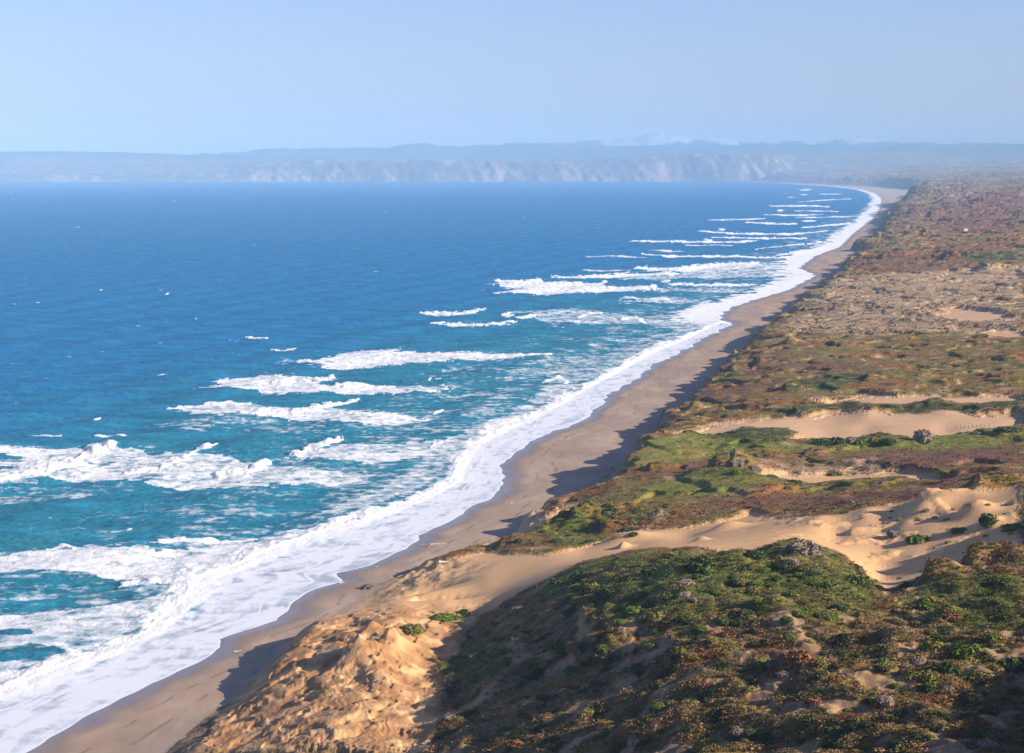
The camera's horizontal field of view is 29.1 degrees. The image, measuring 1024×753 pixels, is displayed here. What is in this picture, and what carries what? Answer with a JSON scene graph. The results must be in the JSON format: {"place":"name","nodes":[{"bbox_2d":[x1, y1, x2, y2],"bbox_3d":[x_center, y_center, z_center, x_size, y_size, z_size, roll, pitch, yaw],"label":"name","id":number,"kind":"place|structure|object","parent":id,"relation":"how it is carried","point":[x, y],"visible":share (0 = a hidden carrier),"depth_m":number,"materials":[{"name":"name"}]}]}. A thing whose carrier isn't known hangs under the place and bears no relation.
{"place":"outdoors","nodes":[
{"label":"outdoors","id":0,"kind":"place"},
{"bbox_2d":[0,182,880,752],"bbox_3d":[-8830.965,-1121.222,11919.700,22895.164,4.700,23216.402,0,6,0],"label":"ocean","id":1,"kind":"structure","parent":0,"point":[228,408],"depth_m":1431.61,"materials":[{"name":"liquid"}]},
{"bbox_2d":[27,181,908,752],"bbox_3d":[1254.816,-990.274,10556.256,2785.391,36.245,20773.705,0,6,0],"label":"beach","id":2,"kind":"structure","parent":0,"point":[163,715],"depth_m":793.95,"materials":[{"name":"sand"}]},
{"bbox_2d":[0,151,1023,181],"bbox_3d":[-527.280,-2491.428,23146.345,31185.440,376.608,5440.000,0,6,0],"label":"hills","id":3,"kind":"structure","parent":0,"point":[48,166],"depth_m":20788.69,"materials":[{"name":"blue"}]},
{"bbox_2d":[0,0,1023,154],"label":"sky","id":4,"kind":"structure","parent":0,"point":[188,77],"materials":[{"name":"blue"}]},
{"bbox_2d":[165,163,1023,752],"bbox_3d":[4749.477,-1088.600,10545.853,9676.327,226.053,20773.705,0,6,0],"label":"ground","id":5,"kind":"structure","parent":0,"point":[361,677],"depth_m":600.25,"materials":[{"name":"sand"}]},
{"bbox_2d":[399,623,426,635],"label":"olive shrub","id":6,"kind":"object","parent":5,"relation":"on","point":[411,629],"visible":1,"depth_m":538.05,"materials":[{"name":"green plant"}]},
{"bbox_2d":[428,611,464,623],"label":"green shrub","id":7,"kind":"object","parent":5,"relation":"on","point":[445,617],"visible":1,"depth_m":557.68,"materials":[{"name":"green plant"}]},
{"bbox_2d":[456,609,471,616],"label":"green shrub","id":8,"kind":"object","parent":5,"relation":"on","point":[464,612],"visible":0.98,"depth_m":566.30,"materials":[{"name":"green plant"}]},
{"bbox_2d":[467,652,482,661],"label":"olive shrub","id":9,"kind":"object","parent":5,"relation":"on","point":[473,657],"visible":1,"depth_m":508.37,"materials":[{"name":"green plant"}]},
{"bbox_2d":[508,739,522,747],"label":"rust shrub","id":10,"kind":"object","parent":5,"relation":"on","point":[514,743],"visible":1,"depth_m":401.65,"materials":[{"name":"brown plant"}]},
{"bbox_2d":[518,669,530,678],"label":"green shrub","id":11,"kind":"object","parent":5,"relation":"on","point":[522,673],"visible":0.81,"depth_m":461.16,"materials":[{"name":"green plant"}]},
{"bbox_2d":[521,660,536,668],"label":"green shrub","id":12,"kind":"object","parent":5,"relation":"on","point":[528,664],"visible":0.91,"depth_m":479.19,"materials":[{"name":"green plant"}]},
{"bbox_2d":[547,639,563,649],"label":"green shrub","id":13,"kind":"object","parent":5,"relation":"on","point":[555,644],"visible":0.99,"depth_m":482.42,"materials":[{"name":"green plant"}]},
{"bbox_2d":[565,625,577,634],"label":"grey shrub","id":14,"kind":"object","parent":5,"relation":"on","point":[570,630],"visible":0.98,"depth_m":486.40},
{"bbox_2d":[569,583,583,591],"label":"green shrub","id":15,"kind":"object","parent":5,"relation":"on","point":[576,587],"visible":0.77,"depth_m":528.34,"materials":[{"name":"green plant"}]},
{"bbox_2d":[570,571,590,581],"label":"dark shrub","id":16,"kind":"object","parent":5,"relation":"on","point":[576,576],"visible":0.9,"depth_m":541.70,"materials":[{"name":"green plant"}]},
{"bbox_2d":[576,708,594,715],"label":"olive shrub","id":17,"kind":"object","parent":5,"relation":"on","point":[589,711],"visible":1,"depth_m":404.38,"materials":[{"name":"green plant"}]},
{"bbox_2d":[582,593,597,601],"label":"olive shrub","id":18,"kind":"object","parent":5,"relation":"on","point":[589,596],"visible":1,"depth_m":505.20,"materials":[{"name":"green plant"}]},
{"bbox_2d":[581,582,602,593],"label":"olive shrub","id":19,"kind":"object","parent":5,"relation":"on","point":[590,588],"visible":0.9,"depth_m":514.74,"materials":[{"name":"green plant"}]},
{"bbox_2d":[589,680,603,687],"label":"dark shrub","id":20,"kind":"object","parent":5,"relation":"on","point":[595,683],"visible":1,"depth_m":422.59,"materials":[{"name":"green plant"}]},
{"bbox_2d":[594,644,609,652],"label":"green shrub","id":21,"kind":"object","parent":5,"relation":"on","point":[603,648],"visible":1,"depth_m":442.33,"materials":[{"name":"green plant"}]},
{"bbox_2d":[601,587,616,596],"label":"dark shrub","id":22,"kind":"object","parent":5,"relation":"on","point":[607,591],"visible":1,"depth_m":500.76,"materials":[{"name":"green plant"}]},
{"bbox_2d":[624,605,643,615],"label":"green shrub","id":23,"kind":"object","parent":5,"relation":"on","point":[632,610],"visible":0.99,"depth_m":471.06,"materials":[{"name":"green plant"}]},
{"bbox_2d":[628,662,641,670],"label":"dark shrub","id":24,"kind":"object","parent":5,"relation":"on","point":[635,666],"visible":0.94,"depth_m":424.54,"materials":[{"name":"green plant"}]},
{"bbox_2d":[640,567,658,574],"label":"dark shrub","id":25,"kind":"object","parent":5,"relation":"on","point":[645,570],"visible":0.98,"depth_m":510.35,"materials":[{"name":"green plant"}]},
{"bbox_2d":[642,642,657,649],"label":"green shrub","id":26,"kind":"object","parent":5,"relation":"on","point":[649,645],"visible":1,"depth_m":431.33,"materials":[{"name":"green plant"}]},
{"bbox_2d":[642,609,664,620],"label":"olive shrub","id":27,"kind":"object","parent":5,"relation":"on","point":[652,615],"visible":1,"depth_m":448.75,"materials":[{"name":"green plant"}]},
{"bbox_2d":[651,703,667,712],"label":"green shrub","id":28,"kind":"object","parent":5,"relation":"on","point":[657,708],"visible":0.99,"depth_m":386.44,"materials":[{"name":"green plant"}]},
{"bbox_2d":[664,551,679,558],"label":"olive shrub","id":29,"kind":"object","parent":5,"relation":"on","point":[669,554],"visible":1,"depth_m":523.26,"materials":[{"name":"green plant"}]},
{"bbox_2d":[669,646,689,655],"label":"olive shrub","id":30,"kind":"object","parent":5,"relation":"on","point":[679,651],"visible":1,"depth_m":408.72,"materials":[{"name":"green plant"}]},
{"bbox_2d":[677,591,691,598],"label":"grey shrub","id":31,"kind":"object","parent":5,"relation":"on","point":[683,594],"visible":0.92,"depth_m":469.44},
{"bbox_2d":[675,614,694,622],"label":"dark shrub","id":32,"kind":"object","parent":5,"relation":"on","point":[686,618],"visible":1,"depth_m":443.92,"materials":[{"name":"green plant"}]},
{"bbox_2d":[675,579,694,585],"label":"grey shrub","id":33,"kind":"object","parent":5,"relation":"on","point":[683,582],"visible":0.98,"depth_m":479.93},
{"bbox_2d":[680,698,699,704],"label":"olive shrub","id":34,"kind":"object","parent":5,"relation":"on","point":[691,701],"visible":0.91,"depth_m":383.21,"materials":[{"name":"green plant"}]},
{"bbox_2d":[684,556,715,573],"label":"dark shrub","id":35,"kind":"object","parent":5,"relation":"on","point":[697,564],"visible":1,"depth_m":497.93,"materials":[{"name":"green plant"}]},
{"bbox_2d":[698,682,713,690],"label":"rust shrub","id":36,"kind":"object","parent":5,"relation":"on","point":[704,685],"visible":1,"depth_m":388.28,"materials":[{"name":"brown plant"}]},
{"bbox_2d":[713,617,730,624],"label":"dark shrub","id":37,"kind":"object","parent":5,"relation":"on","point":[723,620],"visible":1,"depth_m":430.64,"materials":[{"name":"green plant"}]},
{"bbox_2d":[422,500,1023,752],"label":"scrub","id":38,"kind":"object","parent":5,"relation":"on","point":[885,716],"visible":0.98,"depth_m":410.96,"materials":[{"name":"green plant"}]},
{"bbox_2d":[730,729,744,736],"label":"grey shrub","id":39,"kind":"object","parent":5,"relation":"on","point":[738,732],"visible":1,"depth_m":354.49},
{"bbox_2d":[731,619,744,626],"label":"dark shrub","id":40,"kind":"object","parent":5,"relation":"on","point":[737,623],"visible":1,"depth_m":429.41,"materials":[{"name":"green plant"}]},
{"bbox_2d":[733,577,748,585],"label":"olive shrub","id":41,"kind":"object","parent":5,"relation":"on","point":[741,581],"visible":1,"depth_m":476.96,"materials":[{"name":"green plant"}]},
{"bbox_2d":[732,608,753,616],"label":"dark shrub","id":42,"kind":"object","parent":5,"relation":"on","point":[742,612],"visible":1,"depth_m":432.64,"materials":[{"name":"green plant"}]},
{"bbox_2d":[743,585,765,594],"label":"olive shrub","id":43,"kind":"object","parent":5,"relation":"on","point":[753,590],"visible":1,"depth_m":459.94,"materials":[{"name":"green plant"}]},
{"bbox_2d":[746,579,764,586],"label":"green shrub","id":44,"kind":"object","parent":5,"relation":"on","point":[752,583],"visible":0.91,"depth_m":475.78,"materials":[{"name":"green plant"}]},
{"bbox_2d":[744,549,767,560],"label":"dark shrub","id":45,"kind":"object","parent":5,"relation":"on","point":[757,555],"visible":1,"depth_m":502.66,"materials":[{"name":"green plant"}]},
{"bbox_2d":[753,658,770,668],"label":"green shrub","id":46,"kind":"object","parent":5,"relation":"on","point":[760,662],"visible":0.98,"depth_m":397.85,"materials":[{"name":"green plant"}]},
{"bbox_2d":[765,668,780,677],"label":"rust shrub","id":47,"kind":"object","parent":5,"relation":"on","point":[772,672],"visible":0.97,"depth_m":385.81,"materials":[{"name":"brown plant"}]},
{"bbox_2d":[772,728,787,735],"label":"olive shrub","id":48,"kind":"object","parent":5,"relation":"on","point":[779,732],"visible":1,"depth_m":350.71,"materials":[{"name":"green plant"}]},
{"bbox_2d":[772,560,792,568],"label":"dark shrub","id":49,"kind":"object","parent":5,"relation":"on","point":[781,564],"visible":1,"depth_m":490.07,"materials":[{"name":"green plant"}]},
{"bbox_2d":[776,670,789,678],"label":"grey shrub","id":50,"kind":"object","parent":5,"relation":"on","point":[783,674],"visible":1,"depth_m":382.58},
{"bbox_2d":[549,328,1023,519],"bbox_3d":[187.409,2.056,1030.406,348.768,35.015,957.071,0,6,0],"label":"heath","id":51,"kind":"object","parent":5,"relation":"on","point":[891,490],"visible":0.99,"depth_m":799.02,"materials":[{"name":"green plant"}]},
{"bbox_2d":[779,616,793,622],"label":"dark shrub","id":52,"kind":"object","parent":5,"relation":"on","point":[786,619],"visible":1,"depth_m":421.09,"materials":[{"name":"green plant"}]},
{"bbox_2d":[785,557,799,564],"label":"grey shrub","id":53,"kind":"object","parent":5,"relation":"on","point":[794,561],"visible":1,"depth_m":490.23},
{"bbox_2d":[790,609,809,616],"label":"green shrub","id":54,"kind":"object","parent":5,"relation":"on","point":[799,613],"visible":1,"depth_m":428.07,"materials":[{"name":"green plant"}]},
{"bbox_2d":[784,650,816,665],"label":"rust shrub","id":55,"kind":"object","parent":5,"relation":"on","point":[795,657],"visible":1,"depth_m":385.00,"materials":[{"name":"brown plant"}]},
{"bbox_2d":[783,539,823,556],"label":"grey shrub","id":56,"kind":"object","parent":5,"relation":"on","point":[804,547],"visible":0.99,"depth_m":501.39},
{"bbox_2d":[799,715,817,724],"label":"dark shrub","id":57,"kind":"object","parent":5,"relation":"on","point":[805,719],"visible":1,"depth_m":348.57,"materials":[{"name":"green plant"}]},
{"bbox_2d":[803,696,823,707],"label":"rust shrub","id":58,"kind":"object","parent":5,"relation":"on","point":[809,701],"visible":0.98,"depth_m":361.04,"materials":[{"name":"brown plant"}]},
{"bbox_2d":[812,658,830,666],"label":"olive shrub","id":59,"kind":"object","parent":5,"relation":"on","point":[818,662],"visible":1,"depth_m":381.04,"materials":[{"name":"green plant"}]},
{"bbox_2d":[813,438,831,445],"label":"dark shrub","id":60,"kind":"object","parent":5,"relation":"on","point":[822,441],"visible":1,"depth_m":864.72,"materials":[{"name":"green plant"}]},
{"bbox_2d":[816,563,838,569],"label":"olive shrub","id":61,"kind":"object","parent":5,"relation":"on","point":[825,567],"visible":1,"depth_m":483.70,"materials":[{"name":"green plant"}]},
{"bbox_2d":[816,580,839,588],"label":"green shrub","id":62,"kind":"object","parent":5,"relation":"on","point":[826,584],"visible":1,"depth_m":458.61,"materials":[{"name":"green plant"}]},
{"bbox_2d":[816,613,840,621],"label":"green shrub","id":63,"kind":"object","parent":5,"relation":"on","point":[831,617],"visible":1,"depth_m":427.89,"materials":[{"name":"green plant"}]},
{"bbox_2d":[824,725,840,734],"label":"dark shrub","id":64,"kind":"object","parent":5,"relation":"on","point":[832,730],"visible":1,"depth_m":342.62,"materials":[{"name":"green plant"}]},
{"bbox_2d":[827,675,844,683],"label":"rust shrub","id":65,"kind":"object","parent":5,"relation":"on","point":[838,679],"visible":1,"depth_m":367.74,"materials":[{"name":"brown plant"}]},
{"bbox_2d":[828,436,845,444],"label":"dark shrub","id":66,"kind":"object","parent":5,"relation":"on","point":[837,440],"visible":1,"depth_m":866.87,"materials":[{"name":"green plant"}]},
{"bbox_2d":[830,602,850,609],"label":"dark shrub","id":67,"kind":"object","parent":5,"relation":"on","point":[842,606],"visible":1,"depth_m":437.66,"materials":[{"name":"green plant"}]},
{"bbox_2d":[832,648,850,655],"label":"dark shrub","id":68,"kind":"object","parent":5,"relation":"on","point":[841,652],"visible":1,"depth_m":393.97,"materials":[{"name":"green plant"}]},
{"bbox_2d":[844,573,873,583],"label":"green shrub","id":69,"kind":"object","parent":5,"relation":"on","point":[856,578],"visible":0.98,"depth_m":470.02,"materials":[{"name":"green plant"}]},
{"bbox_2d":[852,438,869,447],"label":"green shrub","id":70,"kind":"object","parent":5,"relation":"on","point":[861,443],"visible":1,"depth_m":869.38,"materials":[{"name":"green plant"}]},
{"bbox_2d":[867,437,881,444],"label":"olive shrub","id":71,"kind":"object","parent":5,"relation":"on","point":[874,441],"visible":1,"depth_m":874.01,"materials":[{"name":"green plant"}]},
{"bbox_2d":[876,695,894,705],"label":"grey shrub","id":72,"kind":"object","parent":5,"relation":"on","point":[885,700],"visible":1,"depth_m":353.73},
{"bbox_2d":[876,661,895,670],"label":"olive shrub","id":73,"kind":"object","parent":5,"relation":"on","point":[886,666],"visible":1,"depth_m":373.74,"materials":[{"name":"green plant"}]},
{"bbox_2d":[881,438,896,444],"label":"dark shrub","id":74,"kind":"object","parent":5,"relation":"on","point":[890,441],"visible":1,"depth_m":869.65,"materials":[{"name":"green plant"}]},
{"bbox_2d":[761,205,1023,333],"bbox_3d":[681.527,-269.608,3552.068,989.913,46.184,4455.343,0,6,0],"label":"brush","id":75,"kind":"object","parent":5,"relation":"on","point":[902,311],"visible":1,"depth_m":1717.96,"materials":[{"name":"brown plant"}]},
{"bbox_2d":[886,528,905,537],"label":"rock","id":76,"kind":"object","parent":5,"relation":"on","point":[893,533],"visible":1,"depth_m":573.02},
{"bbox_2d":[889,739,906,748],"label":"dark shrub","id":77,"kind":"object","parent":5,"relation":"on","point":[894,743],"visible":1,"depth_m":327.86,"materials":[{"name":"green plant"}]},
{"bbox_2d":[903,667,926,679],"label":"olive shrub","id":78,"kind":"object","parent":5,"relation":"on","point":[913,672],"visible":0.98,"depth_m":369.48,"materials":[{"name":"green plant"}]},
{"bbox_2d":[904,533,929,543],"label":"green shrub","id":79,"kind":"object","parent":5,"relation":"on","point":[913,539],"visible":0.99,"depth_m":561.70,"materials":[{"name":"green plant"}]},
{"bbox_2d":[911,733,925,739],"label":"dark shrub","id":80,"kind":"object","parent":5,"relation":"on","point":[918,736],"visible":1,"depth_m":327.64,"materials":[{"name":"green plant"}]},
{"bbox_2d":[911,656,927,664],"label":"grey shrub","id":81,"kind":"object","parent":5,"relation":"on","point":[918,659],"visible":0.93,"depth_m":384.42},
{"bbox_2d":[911,429,935,442],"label":"grey shrub","id":82,"kind":"object","parent":5,"relation":"on","point":[922,436],"visible":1,"depth_m":876.33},
{"bbox_2d":[918,602,935,609],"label":"green shrub","id":83,"kind":"object","parent":5,"relation":"on","point":[927,605],"visible":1,"depth_m":440.03,"materials":[{"name":"green plant"}]},
{"bbox_2d":[919,673,940,682],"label":"olive shrub","id":84,"kind":"object","parent":5,"relation":"on","point":[926,677],"visible":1,"depth_m":366.74,"materials":[{"name":"green plant"}]},
{"bbox_2d":[921,680,938,691],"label":"green shrub","id":85,"kind":"object","parent":5,"relation":"on","point":[929,686],"visible":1,"depth_m":363.73,"materials":[{"name":"green plant"}]},
{"bbox_2d":[916,637,944,651],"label":"olive shrub","id":86,"kind":"object","parent":5,"relation":"on","point":[926,644],"visible":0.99,"depth_m":389.10,"materials":[{"name":"green plant"}]},
{"bbox_2d":[924,722,942,731],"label":"dark shrub","id":87,"kind":"object","parent":5,"relation":"on","point":[934,727],"visible":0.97,"depth_m":336.79,"materials":[{"name":"green plant"}]},
{"bbox_2d":[930,661,960,675],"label":"green shrub","id":88,"kind":"object","parent":5,"relation":"on","point":[942,667],"visible":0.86,"depth_m":375.57,"materials":[{"name":"green plant"}]},
{"bbox_2d":[942,606,957,612],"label":"olive shrub","id":89,"kind":"object","parent":5,"relation":"on","point":[948,609],"visible":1,"depth_m":424.37,"materials":[{"name":"green plant"}]},
{"bbox_2d":[941,613,962,621],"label":"rust shrub","id":90,"kind":"object","parent":5,"relation":"on","point":[951,617],"visible":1,"depth_m":421.90,"materials":[{"name":"brown plant"}]},
{"bbox_2d":[948,527,966,533],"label":"green shrub","id":91,"kind":"object","parent":5,"relation":"on","point":[956,530],"visible":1,"depth_m":560.29,"materials":[{"name":"green plant"}]},
{"bbox_2d":[950,728,970,738],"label":"rust shrub","id":92,"kind":"object","parent":5,"relation":"on","point":[958,733],"visible":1,"depth_m":329.59,"materials":[{"name":"brown plant"}]},
{"bbox_2d":[953,671,970,678],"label":"dark shrub","id":93,"kind":"object","parent":5,"relation":"on","point":[963,674],"visible":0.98,"depth_m":369.88,"materials":[{"name":"green plant"}]},
{"bbox_2d":[949,639,983,657],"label":"green shrub","id":94,"kind":"object","parent":5,"relation":"on","point":[964,649],"visible":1,"depth_m":385.20,"materials":[{"name":"green plant"}]},
{"bbox_2d":[961,658,983,665],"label":"olive shrub","id":95,"kind":"object","parent":5,"relation":"on","point":[974,661],"visible":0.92,"depth_m":382.45,"materials":[{"name":"green plant"}]},
{"bbox_2d":[969,670,996,680],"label":"olive shrub","id":96,"kind":"object","parent":5,"relation":"on","point":[976,674],"visible":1,"depth_m":368.74,"materials":[{"name":"green plant"}]},
{"bbox_2d":[976,739,998,748],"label":"grey shrub","id":97,"kind":"object","parent":5,"relation":"on","point":[987,743],"visible":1,"depth_m":316.82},
{"bbox_2d":[978,706,996,715],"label":"dark shrub","id":98,"kind":"object","parent":5,"relation":"on","point":[986,710],"visible":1,"depth_m":350.10,"materials":[{"name":"green plant"}]},
{"bbox_2d":[978,513,999,526],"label":"dark shrub","id":99,"kind":"object","parent":5,"relation":"on","point":[987,520],"visible":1,"depth_m":555.29,"materials":[{"name":"green plant"}]},
{"bbox_2d":[978,631,1003,640],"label":"green shrub","id":100,"kind":"object","parent":5,"relation":"on","point":[990,636],"visible":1,"depth_m":394.54,"materials":[{"name":"green plant"}]},
{"bbox_2d":[985,663,1004,670],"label":"olive shrub","id":101,"kind":"object","parent":5,"relation":"on","point":[994,667],"visible":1,"depth_m":373.76,"materials":[{"name":"green plant"}]},
{"bbox_2d":[989,577,1011,584],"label":"dark shrub","id":102,"kind":"object","parent":5,"relation":"on","point":[998,580],"visible":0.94,"depth_m":449.45,"materials":[{"name":"green plant"}]},
{"bbox_2d":[997,612,1013,619],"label":"dark shrub","id":103,"kind":"object","parent":5,"relation":"on","point":[1004,616],"visible":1,"depth_m":418.87,"materials":[{"name":"green plant"}]},
{"bbox_2d":[992,426,1022,432],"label":"dark shrub","id":104,"kind":"object","parent":5,"relation":"on","point":[1003,429],"visible":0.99,"depth_m":878.25,"materials":[{"name":"green plant"}]},
{"bbox_2d":[996,656,1023,673],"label":"dark shrub","id":105,"kind":"object","parent":5,"relation":"on","point":[1012,664],"visible":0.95,"depth_m":374.87,"materials":[{"name":"green plant"}]},
{"bbox_2d":[999,523,1023,531],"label":"olive shrub","id":106,"kind":"object","parent":5,"relation":"on","point":[1009,527],"visible":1,"depth_m":546.10,"materials":[{"name":"green plant"}]},
{"bbox_2d":[190,143,1023,157],"bbox_3d":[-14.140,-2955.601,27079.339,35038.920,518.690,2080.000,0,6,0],"label":"mountains","id":107,"kind":"structure","parent":0,"point":[426,150],"depth_m":27153.44,"materials":[{"name":"blue"}]},
{"bbox_2d":[450,133,1023,147],"bbox_3d":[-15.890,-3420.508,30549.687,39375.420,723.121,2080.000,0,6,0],"label":"snowy mountains","id":108,"kind":"structure","parent":0,"point":[660,139],"depth_m":30698.59,"materials":[{"name":"blue"}]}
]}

